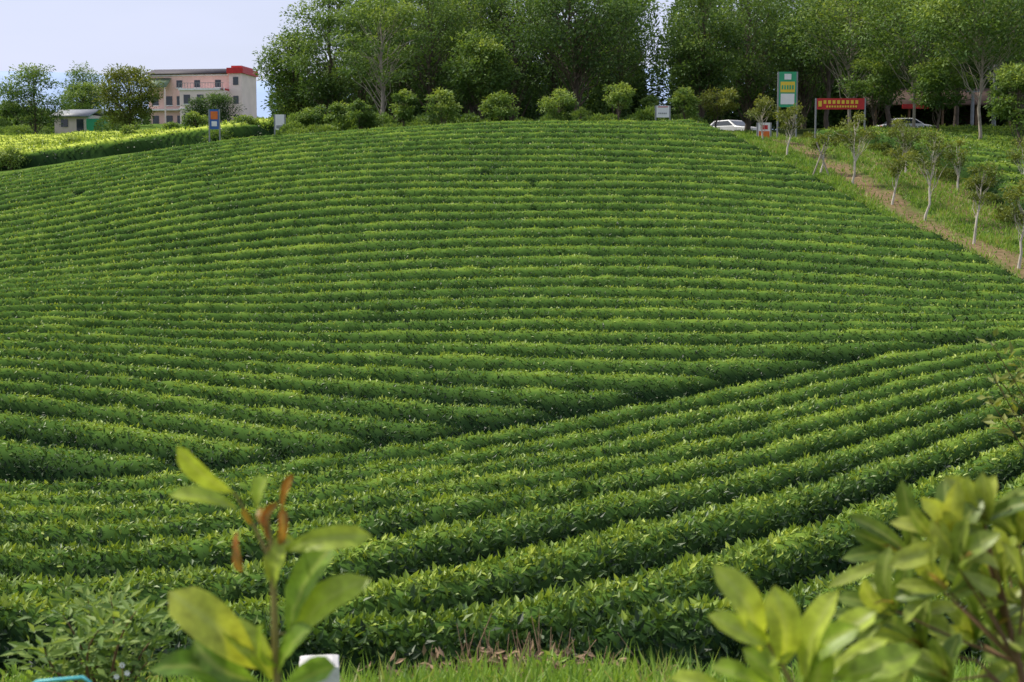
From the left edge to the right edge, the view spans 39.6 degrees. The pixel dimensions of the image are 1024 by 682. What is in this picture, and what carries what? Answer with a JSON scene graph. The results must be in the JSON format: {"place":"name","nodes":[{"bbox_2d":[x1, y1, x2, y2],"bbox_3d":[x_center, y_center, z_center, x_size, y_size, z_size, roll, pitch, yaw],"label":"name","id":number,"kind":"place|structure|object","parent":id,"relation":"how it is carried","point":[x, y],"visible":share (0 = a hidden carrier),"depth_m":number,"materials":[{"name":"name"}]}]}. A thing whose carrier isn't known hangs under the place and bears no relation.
{"place":"outdoors","nodes":[
{"label":"outdoors","id":0,"kind":"place"},
{"bbox_2d":[0,116,291,170],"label":"tea field","id":1,"kind":"structure","parent":0,"point":[97,144],"depth_m":84.13,"materials":[{"name":"green plant"}]},
{"bbox_2d":[0,69,777,129],"bbox_3d":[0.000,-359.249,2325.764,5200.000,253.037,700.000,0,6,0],"label":"mountains","id":2,"kind":"structure","parent":0,"point":[60,77],"depth_m":2418.17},
{"bbox_2d":[0,0,801,80],"label":"sky","id":3,"kind":"structure","parent":0,"point":[152,34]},
{"bbox_2d":[0,118,1023,681],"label":"tea field","id":4,"kind":"structure","parent":0,"point":[602,384],"depth_m":27.86,"materials":[{"name":"green plant"}]},
{"bbox_2d":[0,124,1023,278],"bbox_3d":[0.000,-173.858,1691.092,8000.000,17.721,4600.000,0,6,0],"label":"ground","id":5,"kind":"structure","parent":0,"point":[999,254],"depth_m":58.57,"materials":[{"name":"plant"}]},
{"bbox_2d":[0,99,23,125],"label":"broadleaf tree","id":6,"kind":"object","parent":5,"relation":"on","point":[4,113],"visible":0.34,"depth_m":147.72,"materials":[{"name":"green plant"}]},
{"bbox_2d":[0,145,30,170],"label":"bush","id":7,"kind":"object","parent":5,"relation":"on","point":[12,161],"visible":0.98,"depth_m":82.98,"materials":[{"name":"green plant"}]},
{"bbox_2d":[0,62,75,133],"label":"broadleaf tree","id":8,"kind":"object","parent":5,"relation":"on","point":[31,74],"visible":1,"depth_m":127.78,"materials":[{"name":"green plant"}]},
{"bbox_2d":[34,675,91,681],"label":"cyan pipe hoop","id":9,"kind":"object","parent":5,"relation":"on","point":[65,679],"visible":1,"depth_m":3.70,"materials":[{"name":"plastic"}]},
{"bbox_2d":[61,134,87,143],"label":"shrub","id":10,"kind":"object","parent":5,"relation":"on","point":[71,139],"visible":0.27,"depth_m":88.77,"materials":[{"name":"green plant"}]},
{"bbox_2d":[54,115,102,133],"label":"walls","id":11,"kind":"structure","parent":5,"relation":"on","point":[72,126],"depth_m":133.75,"materials":[{"name":"beige paint"}]},
{"bbox_2d":[61,119,83,131],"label":"door and window","id":12,"kind":"structure","parent":11,"relation":"attached to","point":[80,124],"depth_m":133.47,"materials":[{"name":"black glass"}]},
{"bbox_2d":[53,109,103,116],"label":"roof","id":13,"kind":"structure","parent":11,"relation":"on","point":[81,113],"depth_m":133.98,"materials":[{"name":"grey metal"}]},
{"bbox_2d":[57,81,105,109],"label":"broadleaf tree","id":14,"kind":"object","parent":5,"relation":"on","point":[83,92],"visible":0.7,"depth_m":155.57,"materials":[{"name":"green plant"}]},
{"bbox_2d":[54,60,109,109],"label":"broadleaf tree","id":15,"kind":"object","parent":5,"relation":"on","point":[75,75],"visible":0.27,"depth_m":172.06,"materials":[{"name":"green plant"}]},
{"bbox_2d":[0,576,181,681],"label":"ferny weed","id":16,"kind":"object","parent":5,"relation":"on","point":[95,660],"visible":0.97,"depth_m":6.11,"materials":[{"name":"green plant"}]},
{"bbox_2d":[86,119,107,130],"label":"green shed","id":17,"kind":"structure","parent":5,"relation":"on","point":[90,123],"depth_m":132.63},
{"bbox_2d":[113,662,129,681],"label":"white wildflower","id":18,"kind":"object","parent":5,"relation":"on","point":[122,665],"visible":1,"depth_m":5.97,"materials":[{"name":"plant"}]},
{"bbox_2d":[88,63,165,128],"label":"broadleaf tree","id":19,"kind":"object","parent":5,"relation":"on","point":[137,103],"visible":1,"depth_m":119.41,"materials":[{"name":"green plant"}]},
{"bbox_2d":[117,124,141,134],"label":"young tree","id":20,"kind":"object","parent":5,"relation":"on","point":[125,129],"visible":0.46,"depth_m":98.76,"materials":[{"name":"green plant"}]},
{"bbox_2d":[0,104,260,132],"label":"distant tree line","id":21,"kind":"object","parent":5,"relation":"on","point":[143,121],"visible":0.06,"depth_m":152.12,"materials":[{"name":"green plant"}]},
{"bbox_2d":[141,87,165,123],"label":"awning posts","id":22,"kind":"object","parent":5,"relation":"on","point":[164,102],"visible":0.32,"depth_m":235.57,"materials":[{"name":"metal"}]},
{"bbox_2d":[161,121,180,129],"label":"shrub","id":23,"kind":"object","parent":5,"relation":"on","point":[169,125],"visible":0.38,"depth_m":88.81,"materials":[{"name":"green plant"}]},
{"bbox_2d":[148,73,228,123],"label":"walls","id":24,"kind":"structure","parent":5,"relation":"on","point":[172,90],"depth_m":237.48,"materials":[{"name":"pink paint"}]},
{"bbox_2d":[142,78,170,86],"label":"green awning roof","id":25,"kind":"structure","parent":24,"relation":"attached to","point":[166,80],"depth_m":236.65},
{"bbox_2d":[146,69,226,74],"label":"tile roof","id":26,"kind":"structure","parent":24,"relation":"on","point":[192,71],"depth_m":238.24,"materials":[{"name":"tile"}]},
{"bbox_2d":[148,74,227,110],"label":"floor bands","id":27,"kind":"object","parent":24,"relation":"attached to","point":[190,88],"visible":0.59,"depth_m":236.21,"materials":[{"name":"white paint"}]},
{"bbox_2d":[152,77,238,123],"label":"windows","id":28,"kind":"structure","parent":24,"relation":"in","point":[186,99],"depth_m":237.21,"materials":[{"name":"black glass"}]},
{"bbox_2d":[179,110,207,127],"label":"young tree","id":29,"kind":"object","parent":5,"relation":"on","point":[200,120],"visible":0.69,"depth_m":86.93,"materials":[{"name":"green plant"}]},
{"bbox_2d":[179,90,229,124],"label":"front wing","id":30,"kind":"structure","parent":5,"relation":"on","point":[192,93],"depth_m":233.92,"materials":[{"name":"paint"}]},
{"bbox_2d":[220,67,257,90],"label":"red parapet","id":31,"kind":"structure","parent":30,"relation":"on","point":[242,70],"depth_m":234.99,"materials":[{"name":"paint"}]},
{"bbox_2d":[179,91,246,123],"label":"broadleaf tree","id":32,"kind":"object","parent":5,"relation":"on","point":[217,101],"visible":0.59,"depth_m":200.84,"materials":[{"name":"green plant"}]},
{"bbox_2d":[208,109,220,141],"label":"blue road sign","id":33,"kind":"object","parent":5,"relation":"on","point":[213,118],"visible":0.86,"depth_m":81.15,"materials":[{"name":"metal"}]},
{"bbox_2d":[229,73,256,119],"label":"stair tower","id":34,"kind":"structure","parent":5,"relation":"on","point":[244,89],"depth_m":236.66,"materials":[{"name":"beige paint"}]},
{"bbox_2d":[229,114,259,124],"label":"young tree","id":35,"kind":"object","parent":5,"relation":"on","point":[240,118],"visible":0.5,"depth_m":84.77,"materials":[{"name":"green plant"}]},
{"bbox_2d":[149,446,372,681],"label":"foreground sapling","id":36,"kind":"object","parent":5,"relation":"on","point":[227,644],"visible":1,"depth_m":2.34,"materials":[{"name":"green plant"}]},
{"bbox_2d":[274,114,285,134],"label":"white notice board","id":37,"kind":"object","parent":5,"relation":"on","point":[279,120],"visible":0.57,"depth_m":79.17,"materials":[{"name":"paint"}]},
{"bbox_2d":[252,23,334,120],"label":"broadleaf tree","id":38,"kind":"object","parent":5,"relation":"on","point":[278,79],"visible":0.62,"depth_m":94.29,"materials":[{"name":"green plant"}]},
{"bbox_2d":[296,104,328,125],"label":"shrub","id":39,"kind":"object","parent":5,"relation":"on","point":[313,116],"visible":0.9,"depth_m":82.75,"materials":[{"name":"green plant"}]},
{"bbox_2d":[299,654,339,681],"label":"concrete post","id":40,"kind":"object","parent":5,"relation":"on","point":[334,676],"visible":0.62,"depth_m":5.12,"materials":[{"name":"concrete"}]},
{"bbox_2d":[270,0,375,114],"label":"broadleaf tree","id":41,"kind":"object","parent":5,"relation":"on","point":[333,88],"visible":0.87,"depth_m":90.80,"materials":[{"name":"green plant"}]},
{"bbox_2d":[323,100,349,129],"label":"young tree","id":42,"kind":"object","parent":5,"relation":"on","point":[336,108],"visible":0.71,"depth_m":80.80,"materials":[{"name":"green plant"}]},
{"bbox_2d":[0,105,707,141],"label":"shrubs","id":43,"kind":"object","parent":5,"relation":"on","point":[290,126],"visible":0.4,"depth_m":80.60,"materials":[{"name":"green plant"}]},
{"bbox_2d":[303,0,418,112],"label":"broadleaf tree","id":44,"kind":"object","parent":5,"relation":"on","point":[360,93],"visible":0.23,"depth_m":98.12,"materials":[{"name":"green plant"}]},
{"bbox_2d":[345,98,376,128],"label":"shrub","id":45,"kind":"object","parent":5,"relation":"on","point":[365,114],"visible":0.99,"depth_m":78.90,"materials":[{"name":"green plant"}]},
{"bbox_2d":[324,0,437,124],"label":"broadleaf tree","id":46,"kind":"object","parent":5,"relation":"on","point":[390,59],"visible":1,"depth_m":85.19,"materials":[{"name":"green plant"}]},
{"bbox_2d":[352,0,455,124],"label":"broadleaf tree","id":47,"kind":"object","parent":5,"relation":"on","point":[399,84],"visible":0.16,"depth_m":101.22,"materials":[{"name":"green plant"}]},
{"bbox_2d":[389,88,418,125],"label":"young tree","id":48,"kind":"object","parent":5,"relation":"on","point":[403,112],"visible":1,"depth_m":77.79,"materials":[{"name":"green plant"}]},
{"bbox_2d":[368,0,493,112],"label":"broadleaf tree","id":49,"kind":"object","parent":5,"relation":"on","point":[432,74],"visible":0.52,"depth_m":94.07,"materials":[{"name":"green plant"}]},
{"bbox_2d":[423,87,462,123],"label":"young tree","id":50,"kind":"object","parent":5,"relation":"on","point":[446,105],"visible":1,"depth_m":77.28,"materials":[{"name":"green plant"}]},
{"bbox_2d":[414,0,523,113],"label":"broadleaf tree","id":51,"kind":"object","parent":5,"relation":"on","point":[473,27],"visible":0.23,"depth_m":98.37,"materials":[{"name":"green plant"}]},
{"bbox_2d":[439,26,523,119],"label":"broadleaf tree","id":52,"kind":"object","parent":5,"relation":"on","point":[479,55],"visible":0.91,"depth_m":82.94,"materials":[{"name":"green plant"}]},
{"bbox_2d":[0,648,989,681],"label":"broadleaf weeds","id":53,"kind":"object","parent":5,"relation":"on","point":[546,653],"visible":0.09,"depth_m":8.03,"materials":[{"name":"green plant"}]},
{"bbox_2d":[0,638,992,681],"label":"grass","id":54,"kind":"structure","parent":5,"relation":"on","point":[475,673],"depth_m":7.30,"materials":[{"name":"plant"}]},
{"bbox_2d":[477,90,521,120],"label":"young tree","id":55,"kind":"object","parent":5,"relation":"on","point":[493,103],"visible":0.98,"depth_m":77.73,"materials":[{"name":"green plant"}]},
{"bbox_2d":[459,0,562,120],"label":"broadleaf tree","id":56,"kind":"object","parent":5,"relation":"on","point":[492,10],"visible":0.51,"depth_m":95.45,"materials":[{"name":"green plant"}]},
{"bbox_2d":[358,613,676,679],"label":"dry weeds","id":57,"kind":"object","parent":5,"relation":"on","point":[490,652],"visible":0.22,"depth_m":8.36,"materials":[{"name":"plant"}]},
{"bbox_2d":[507,0,606,112],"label":"broadleaf tree","id":58,"kind":"object","parent":5,"relation":"on","point":[552,78],"visible":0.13,"depth_m":96.97,"materials":[{"name":"green plant"}]},
{"bbox_2d":[536,86,578,120],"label":"young tree","id":59,"kind":"object","parent":5,"relation":"on","point":[563,102],"visible":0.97,"depth_m":77.92,"materials":[{"name":"green plant"}]},
{"bbox_2d":[483,0,664,117],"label":"broadleaf tree","id":60,"kind":"object","parent":5,"relation":"on","point":[573,51],"visible":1,"depth_m":83.49,"materials":[{"name":"green plant"}]},
{"bbox_2d":[566,0,669,116],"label":"broadleaf tree","id":61,"kind":"object","parent":5,"relation":"on","point":[632,79],"visible":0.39,"depth_m":92.36,"materials":[{"name":"green plant"}]},
{"bbox_2d":[602,81,637,119],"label":"young tree","id":62,"kind":"object","parent":5,"relation":"on","point":[618,93],"visible":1,"depth_m":77.77,"materials":[{"name":"green plant"}]},
{"bbox_2d":[266,0,1023,129],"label":"distant tree line","id":63,"kind":"object","parent":5,"relation":"on","point":[835,116],"visible":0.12,"depth_m":116.84,"materials":[{"name":"green plant"}]},
{"bbox_2d":[635,94,660,111],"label":"young tree","id":64,"kind":"object","parent":5,"relation":"on","point":[650,100],"visible":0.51,"depth_m":82.78,"materials":[{"name":"green plant"}]},
{"bbox_2d":[655,106,670,119],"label":"white notice board","id":65,"kind":"object","parent":5,"relation":"on","point":[662,111],"visible":0.86,"depth_m":76.65,"materials":[{"name":"paint"}]},
{"bbox_2d":[667,87,701,118],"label":"young tree","id":66,"kind":"object","parent":5,"relation":"on","point":[685,97],"visible":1,"depth_m":78.83,"materials":[{"name":"green plant"}]},
{"bbox_2d":[656,0,755,118],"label":"broadleaf tree","id":67,"kind":"object","parent":5,"relation":"on","point":[702,78],"visible":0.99,"depth_m":89.79,"materials":[{"name":"green plant"}]},
{"bbox_2d":[695,85,740,127],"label":"young tree","id":68,"kind":"object","parent":5,"relation":"on","point":[707,99],"visible":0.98,"depth_m":80.85,"materials":[{"name":"green plant"}]},
{"bbox_2d":[710,120,756,130],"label":"parked car","id":69,"kind":"object","parent":5,"relation":"on","point":[733,125],"visible":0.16,"depth_m":102.18,"materials":[{"name":"white paint"}]},
{"bbox_2d":[675,0,819,130],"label":"broadleaf tree","id":70,"kind":"object","parent":5,"relation":"on","point":[746,68],"visible":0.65,"depth_m":96.54,"materials":[{"name":"green plant"}]},
{"bbox_2d":[744,93,779,139],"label":"young tree","id":71,"kind":"object","parent":5,"relation":"on","point":[760,102],"visible":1,"depth_m":72.31,"materials":[{"name":"green plant"}]},
{"bbox_2d":[756,123,771,137],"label":"orange poster stand","id":72,"kind":"object","parent":5,"relation":"on","point":[768,130],"visible":0.6,"depth_m":77.24,"materials":[{"name":"white paint"}]},
{"bbox_2d":[776,72,797,136],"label":"green banner sign","id":73,"kind":"object","parent":5,"relation":"on","point":[787,89],"visible":0.9,"depth_m":76.04,"materials":[{"name":"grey metal"}]},
{"bbox_2d":[772,102,805,154],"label":"young tree","id":74,"kind":"object","parent":5,"relation":"on","point":[784,116],"visible":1,"depth_m":67.37,"materials":[{"name":"green plant"}]},
{"bbox_2d":[670,564,920,681],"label":"foreground shrub","id":75,"kind":"object","parent":5,"relation":"on","point":[816,639],"visible":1,"depth_m":2.23,"materials":[{"name":"green plant"}]},
{"bbox_2d":[733,0,866,128],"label":"broadleaf tree","id":76,"kind":"object","parent":5,"relation":"on","point":[802,91],"visible":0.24,"depth_m":101.12,"materials":[{"name":"green plant"}]},
{"bbox_2d":[813,142,828,174],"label":"support stakes","id":77,"kind":"object","parent":5,"relation":"on","point":[820,156],"visible":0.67,"depth_m":62.65,"materials":[{"name":"brown wood"}]},
{"bbox_2d":[808,131,839,173],"bbox_3d":[13.803,-8.210,63.129,1.345,2.295,1.158,4,7,37],"label":"young tree","id":78,"kind":"object","parent":5,"relation":"on","point":[822,137],"visible":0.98,"depth_m":63.00,"materials":[{"name":"green plant"}]},
{"bbox_2d":[776,0,892,128],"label":"broadleaf tree","id":79,"kind":"object","parent":5,"relation":"on","point":[828,83],"visible":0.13,"depth_m":96.80,"materials":[{"name":"green plant"}]},
{"bbox_2d":[814,98,865,137],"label":"red restaurant sign","id":80,"kind":"object","parent":5,"relation":"on","point":[840,103],"visible":0.97,"depth_m":77.09,"materials":[{"name":"metal"}]},
{"bbox_2d":[774,0,918,125],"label":"broadleaf tree","id":81,"kind":"object","parent":5,"relation":"on","point":[836,25],"visible":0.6,"depth_m":86.43,"materials":[{"name":"green plant"}]},
{"bbox_2d":[825,111,879,182],"bbox_3d":[14.568,-8.044,60.256,2.047,3.539,1.937,-3,6,-27],"label":"young tree","id":82,"kind":"object","parent":5,"relation":"on","point":[855,127],"visible":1,"depth_m":60.25,"materials":[{"name":"green plant"}]},
{"bbox_2d":[834,46,909,126],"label":"broadleaf tree","id":83,"kind":"object","parent":5,"relation":"on","point":[884,90],"visible":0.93,"depth_m":82.44,"materials":[{"name":"green plant"}]},
{"bbox_2d":[722,128,1023,277],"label":"grass","id":84,"kind":"structure","parent":5,"relation":"on","point":[997,238],"depth_m":59.14,"materials":[{"name":"plant"}]},
{"bbox_2d":[829,0,941,126],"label":"broadleaf tree","id":85,"kind":"object","parent":5,"relation":"on","point":[888,117],"visible":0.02,"depth_m":99.72,"materials":[{"name":"green plant"}]},
{"bbox_2d":[881,143,916,204],"bbox_3d":[15.448,-6.542,56.892,1.532,2.748,1.248,-1,6,-11],"label":"young tree","id":86,"kind":"object","parent":5,"relation":"on","point":[898,166],"visible":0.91,"depth_m":56.83,"materials":[{"name":"green plant"}]},
{"bbox_2d":[878,118,931,127],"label":"parked car","id":87,"kind":"object","parent":5,"relation":"on","point":[918,122],"visible":0.11,"depth_m":104.13,"materials":[{"name":"white paint"}]},
{"bbox_2d":[885,114,925,171],"bbox_3d":[17.352,-8.543,62.705,1.990,2.881,1.699,-4,7,-35],"label":"young tree","id":88,"kind":"object","parent":5,"relation":"on","point":[899,136],"visible":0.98,"depth_m":62.57,"materials":[{"name":"green plant"}]},
{"bbox_2d":[832,0,991,128],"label":"broadleaf tree","id":89,"kind":"object","parent":5,"relation":"on","point":[905,55],"visible":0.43,"depth_m":80.20,"materials":[{"name":"green plant"}]},
{"bbox_2d":[802,131,1023,223],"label":"shrubs","id":90,"kind":"object","parent":5,"relation":"on","point":[885,146],"visible":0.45,"depth_m":61.09,"materials":[{"name":"green plant"}]},
{"bbox_2d":[828,472,1023,681],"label":"foreground shrub","id":91,"kind":"object","parent":5,"relation":"on","point":[958,509],"visible":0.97,"depth_m":2.64,"materials":[{"name":"green plant"}]},
{"bbox_2d":[901,128,959,220],"bbox_3d":[15.886,-6.210,54.267,2.160,3.786,1.899,0,6,0],"label":"young tree","id":92,"kind":"object","parent":5,"relation":"on","point":[924,161],"visible":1,"depth_m":54.10,"materials":[{"name":"green plant"}]},
{"bbox_2d":[846,88,1023,126],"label":"restaurant shed","id":93,"kind":"structure","parent":5,"relation":"on","point":[906,104],"depth_m":111.85,"materials":[{"name":"red paint"}]},
{"bbox_2d":[907,55,979,130],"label":"broadleaf tree","id":94,"kind":"object","parent":5,"relation":"on","point":[936,98],"visible":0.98,"depth_m":77.60,"materials":[{"name":"green plant"}]},
{"bbox_2d":[879,0,1012,126],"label":"broadleaf tree","id":95,"kind":"object","parent":5,"relation":"on","point":[956,115],"visible":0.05,"depth_m":101.69,"materials":[{"name":"green plant"}]},
{"bbox_2d":[890,0,1023,139],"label":"broadleaf tree","id":96,"kind":"object","parent":5,"relation":"on","point":[939,10],"visible":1,"depth_m":72.14,"materials":[{"name":"green plant"}]},
{"bbox_2d":[944,136,970,191],"bbox_3d":[18.471,-7.202,59.147,1.090,2.633,1.386,2,6,16],"label":"young tree","id":97,"kind":"object","parent":5,"relation":"on","point":[961,142],"visible":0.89,"depth_m":59.01,"materials":[{"name":"green plant"}]},
{"bbox_2d":[966,89,978,125],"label":"utility pole","id":98,"kind":"object","parent":5,"relation":"on","point":[972,112],"visible":0.54,"depth_m":98.80,"materials":[{"name":"grey metal"}]},
{"bbox_2d":[963,162,1007,243],"bbox_3d":[16.203,-4.610,48.853,1.412,3.161,1.244,0,6,0],"label":"young tree","id":99,"kind":"object","parent":5,"relation":"on","point":[974,181],"visible":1,"depth_m":48.71,"materials":[{"name":"green plant"}]},
{"bbox_2d":[959,0,1023,125],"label":"broadleaf tree","id":100,"kind":"object","parent":5,"relation":"on","point":[1011,58],"visible":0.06,"depth_m":96.58,"materials":[{"name":"green plant"}]},
{"bbox_2d":[963,327,1023,448],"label":"slender shrub","id":101,"kind":"object","parent":5,"relation":"on","point":[988,419],"visible":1,"depth_m":8.48,"materials":[{"name":"green plant"}]},
{"bbox_2d":[988,64,998,125],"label":"utility pole","id":102,"kind":"object","parent":5,"relation":"on","point":[993,121],"visible":0.27,"depth_m":82.87,"materials":[{"name":"grey metal"}]},
{"bbox_2d":[981,0,1023,72],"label":"broadleaf tree","id":103,"kind":"object","parent":5,"relation":"on","point":[1021,55],"visible":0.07,"depth_m":79.67,"materials":[{"name":"green plant"}]},
{"bbox_2d":[983,61,1023,147],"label":"broadleaf tree","id":104,"kind":"object","parent":5,"relation":"on","point":[1009,111],"visible":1,"depth_m":69.28,"materials":[{"name":"green plant"}]},
{"bbox_2d":[998,178,1023,268],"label":"young tree","id":105,"kind":"object","parent":5,"relation":"on","point":[1013,194],"visible":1,"depth_m":44.34,"materials":[{"name":"green plant"}]},
{"bbox_2d":[1004,137,1023,174],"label":"young tree","id":106,"kind":"object","parent":5,"relation":"on","point":[1016,158],"visible":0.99,"depth_m":60.09,"materials":[{"name":"green plant"}]},
{"bbox_2d":[811,123,1023,211],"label":"tea field","id":107,"kind":"structure","parent":0,"point":[993,143],"depth_m":68.36,"materials":[{"name":"green plant"}]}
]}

